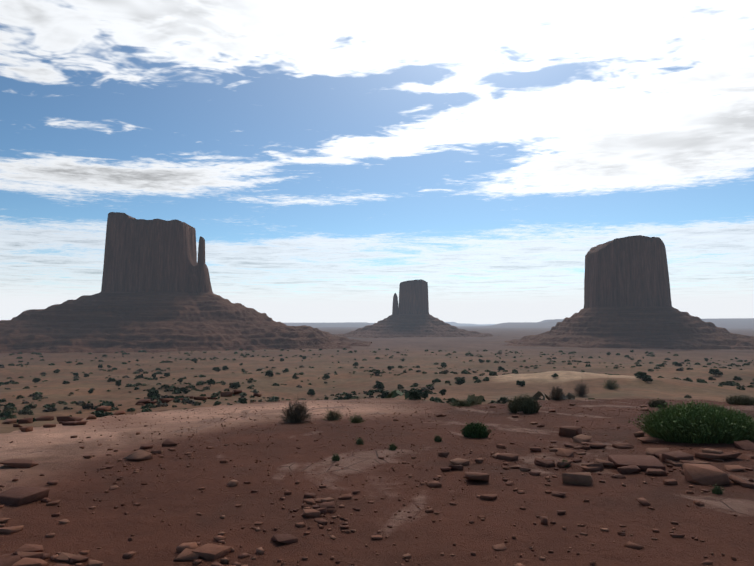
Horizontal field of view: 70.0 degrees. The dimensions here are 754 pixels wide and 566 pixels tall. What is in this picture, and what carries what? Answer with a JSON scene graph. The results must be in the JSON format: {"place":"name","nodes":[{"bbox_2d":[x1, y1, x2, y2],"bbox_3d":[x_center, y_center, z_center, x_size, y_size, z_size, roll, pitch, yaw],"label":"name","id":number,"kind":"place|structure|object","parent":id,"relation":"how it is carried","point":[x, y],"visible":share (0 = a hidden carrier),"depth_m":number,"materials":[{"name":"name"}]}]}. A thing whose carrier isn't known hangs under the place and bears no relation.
{"place":"outdoors","nodes":[
{"label":"outdoors","id":0,"kind":"place"},
{"bbox_2d":[0,318,753,565],"bbox_3d":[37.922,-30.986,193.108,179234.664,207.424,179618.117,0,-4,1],"label":"ground","id":1,"kind":"structure","parent":0,"point":[716,526],"depth_m":9.10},
{"bbox_2d":[91,410,112,417],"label":"shrub","id":2,"kind":"object","parent":1,"relation":"on","point":[100,413],"visible":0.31,"depth_m":108.42,"materials":[{"name":"green plant"}]},
{"bbox_2d":[107,377,116,381],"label":"shrub","id":3,"kind":"object","parent":1,"relation":"on","point":[110,379],"visible":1,"depth_m":343.03,"materials":[{"name":"green plant"}]},
{"bbox_2d":[146,389,160,396],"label":"shrub","id":4,"kind":"object","parent":1,"relation":"on","point":[154,393],"visible":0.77,"depth_m":192.36,"materials":[{"name":"green plant"}]},
{"bbox_2d":[179,387,190,393],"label":"shrub","id":5,"kind":"object","parent":1,"relation":"on","point":[185,390],"visible":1,"depth_m":225.13,"materials":[{"name":"green plant"}]},
{"bbox_2d":[0,212,371,352],"bbox_3d":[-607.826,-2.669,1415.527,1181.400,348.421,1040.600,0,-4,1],"label":"butte","id":6,"kind":"object","parent":1,"relation":"on","point":[156,294],"visible":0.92,"depth_m":1251.06,"materials":[{"name":"brown stone"}]},
{"bbox_2d":[206,379,214,385],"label":"shrub","id":7,"kind":"object","parent":1,"relation":"on","point":[210,382],"visible":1,"depth_m":267.24,"materials":[{"name":"green plant"}]},
{"bbox_2d":[229,382,240,388],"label":"shrub","id":8,"kind":"object","parent":1,"relation":"on","point":[234,385],"visible":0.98,"depth_m":263.90,"materials":[{"name":"green plant"}]},
{"bbox_2d":[236,398,246,403],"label":"shrub","id":9,"kind":"object","parent":1,"relation":"on","point":[242,401],"visible":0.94,"depth_m":156.87,"materials":[{"name":"green plant"}]},
{"bbox_2d":[265,370,273,376],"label":"shrub","id":10,"kind":"object","parent":1,"relation":"on","point":[269,373],"visible":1,"depth_m":358.88,"materials":[{"name":"green plant"}]},
{"bbox_2d":[280,399,311,423],"bbox_3d":[-2.166,3.372,14.397,1.152,0.874,1.027,0,-4,1],"label":"dry shrub","id":11,"kind":"object","parent":1,"relation":"on","point":[297,414],"visible":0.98,"depth_m":14.27,"materials":[{"name":"brown plant"}]},
{"bbox_2d":[307,389,314,395],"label":"shrub","id":12,"kind":"object","parent":1,"relation":"on","point":[311,392],"visible":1,"depth_m":264.41,"materials":[{"name":"green plant"}]},
{"bbox_2d":[323,407,342,420],"bbox_3d":[-1.246,3.644,14.903,0.692,0.397,0.648,0,-4,1],"label":"dry shrub","id":13,"kind":"object","parent":1,"relation":"on","point":[332,415],"visible":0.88,"depth_m":14.86,"materials":[{"name":"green plant"}]},
{"bbox_2d":[342,393,352,399],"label":"shrub","id":14,"kind":"object","parent":1,"relation":"on","point":[348,396],"visible":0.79,"depth_m":177.22,"materials":[{"name":"green plant"}]},
{"bbox_2d":[349,413,364,422],"bbox_3d":[-0.569,3.596,14.343,0.481,0.318,0.492,-4,-6,43],"label":"dry shrub","id":15,"kind":"object","parent":1,"relation":"on","point":[355,419],"visible":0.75,"depth_m":14.31,"materials":[{"name":"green plant"}]},
{"bbox_2d":[0,390,753,565],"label":"rocks","id":16,"kind":"object","parent":1,"relation":"on","point":[695,471],"visible":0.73,"depth_m":7.95,"materials":[{"name":"brown stone"}]},
{"bbox_2d":[0,348,753,422],"bbox_3d":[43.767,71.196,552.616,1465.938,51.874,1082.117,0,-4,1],"label":"scrub bushes","id":17,"kind":"object","parent":1,"relation":"on","point":[8,411],"visible":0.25,"depth_m":256.48,"materials":[{"name":"green plant"}]},
{"bbox_2d":[0,398,753,565],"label":"scattered pebbles","id":18,"kind":"object","parent":1,"relation":"on","point":[221,538],"visible":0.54,"depth_m":6.41,"materials":[{"name":"brown stone"}]},
{"bbox_2d":[372,381,384,388],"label":"shrub","id":19,"kind":"object","parent":1,"relation":"on","point":[379,385],"visible":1,"depth_m":267.43,"materials":[{"name":"green plant"}]},
{"bbox_2d":[380,391,388,397],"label":"shrub","id":20,"kind":"object","parent":1,"relation":"on","point":[384,394],"visible":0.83,"depth_m":163.36,"materials":[{"name":"green plant"}]},
{"bbox_2d":[331,279,492,337],"bbox_3d":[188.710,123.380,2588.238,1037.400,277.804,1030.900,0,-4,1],"label":"butte","id":21,"kind":"object","parent":1,"relation":"on","point":[410,316],"visible":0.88,"depth_m":2489.06,"materials":[{"name":"brown stone"}]},
{"bbox_2d":[408,390,420,398],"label":"shrub","id":22,"kind":"object","parent":1,"relation":"on","point":[414,394],"visible":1,"depth_m":21.95,"materials":[{"name":"green plant"}]},
{"bbox_2d":[420,390,427,399],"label":"shrub","id":23,"kind":"object","parent":1,"relation":"on","point":[424,394],"visible":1,"depth_m":127.46,"materials":[{"name":"green plant"}]},
{"bbox_2d":[439,389,445,395],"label":"shrub","id":24,"kind":"object","parent":1,"relation":"on","point":[442,392],"visible":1,"depth_m":159.00,"materials":[{"name":"green plant"}]},
{"bbox_2d":[455,378,464,384],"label":"shrub","id":25,"kind":"object","parent":1,"relation":"on","point":[460,381],"visible":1,"depth_m":244.90,"materials":[{"name":"green plant"}]},
{"bbox_2d":[448,399,475,406],"bbox_3d":[3.077,4.277,19.316,1.093,0.429,1.118,3,-5,-30],"label":"dry shrub","id":26,"kind":"object","parent":1,"relation":"on","point":[462,403],"visible":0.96,"depth_m":19.25,"materials":[{"name":"green plant"}]},
{"bbox_2d":[460,421,494,437],"bbox_3d":[2.168,3.217,11.809,0.637,0.392,0.618,4,-6,-39],"label":"green shrub","id":27,"kind":"object","parent":1,"relation":"on","point":[475,430],"visible":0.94,"depth_m":11.69,"materials":[{"name":"green plant"}]},
{"bbox_2d":[516,380,524,385],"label":"shrub","id":28,"kind":"object","parent":1,"relation":"on","point":[520,383],"visible":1,"depth_m":222.74,"materials":[{"name":"green plant"}]},
{"bbox_2d":[504,393,541,413],"bbox_3d":[4.611,3.808,17.011,1.164,0.623,0.936,0,-4,1],"label":"olive shrub","id":29,"kind":"object","parent":1,"relation":"on","point":[525,404],"visible":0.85,"depth_m":16.84,"materials":[{"name":"green plant"}]},
{"bbox_2d":[332,434,723,493],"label":"grass tufts","id":30,"kind":"object","parent":1,"relation":"on","point":[715,490],"visible":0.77,"depth_m":9.13,"materials":[{"name":"green plant"}]},
{"bbox_2d":[547,383,566,399],"bbox_3d":[7.281,4.421,21.826,0.843,0.760,0.861,0,-4,1],"label":"dry shrub","id":31,"kind":"object","parent":1,"relation":"on","point":[557,395],"visible":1,"depth_m":21.73,"materials":[{"name":"brown plant"}]},
{"bbox_2d":[573,380,590,395],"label":"dry shrub","id":32,"kind":"object","parent":1,"relation":"on","point":[581,390],"visible":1,"depth_m":176.76,"materials":[{"name":"brown plant"}]},
{"bbox_2d":[601,378,619,389],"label":"dry shrub","id":33,"kind":"object","parent":1,"relation":"on","point":[608,385],"visible":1,"depth_m":200.51,"materials":[{"name":"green plant"}]},
{"bbox_2d":[505,235,753,350],"bbox_3d":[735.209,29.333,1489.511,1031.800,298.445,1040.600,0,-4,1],"label":"butte","id":34,"kind":"object","parent":1,"relation":"on","point":[627,299],"visible":0.9,"depth_m":1388.90,"materials":[{"name":"brown stone"}]},
{"bbox_2d":[635,371,650,378],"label":"shrub","id":35,"kind":"object","parent":1,"relation":"on","point":[640,375],"visible":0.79,"depth_m":229.59,"materials":[{"name":"green plant"}]},
{"bbox_2d":[643,375,652,381],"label":"shrub","id":36,"kind":"object","parent":1,"relation":"on","point":[646,378],"visible":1,"depth_m":221.44,"materials":[{"name":"green plant"}]},
{"bbox_2d":[647,398,667,407],"bbox_3d":[9.680,4.141,18.565,0.701,0.359,0.563,0,-4,1],"label":"olive shrub","id":37,"kind":"object","parent":1,"relation":"on","point":[654,403],"visible":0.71,"depth_m":18.51,"materials":[{"name":"green plant"}]},
{"bbox_2d":[628,401,753,443],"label":"green shrub","id":38,"kind":"object","parent":1,"relation":"on","point":[702,424],"visible":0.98,"depth_m":10.76,"materials":[{"name":"green plant"}]},
{"bbox_2d":[708,368,722,375],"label":"shrub","id":39,"kind":"object","parent":1,"relation":"on","point":[715,372],"visible":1,"depth_m":362.37,"materials":[{"name":"green plant"}]},
{"bbox_2d":[725,394,753,404],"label":"olive shrub","id":40,"kind":"object","parent":1,"relation":"on","point":[741,400],"visible":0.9,"depth_m":19.69,"materials":[{"name":"green plant"}]},
{"bbox_2d":[0,0,753,323],"label":"sky","id":41,"kind":"structure","parent":0,"point":[326,157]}
]}

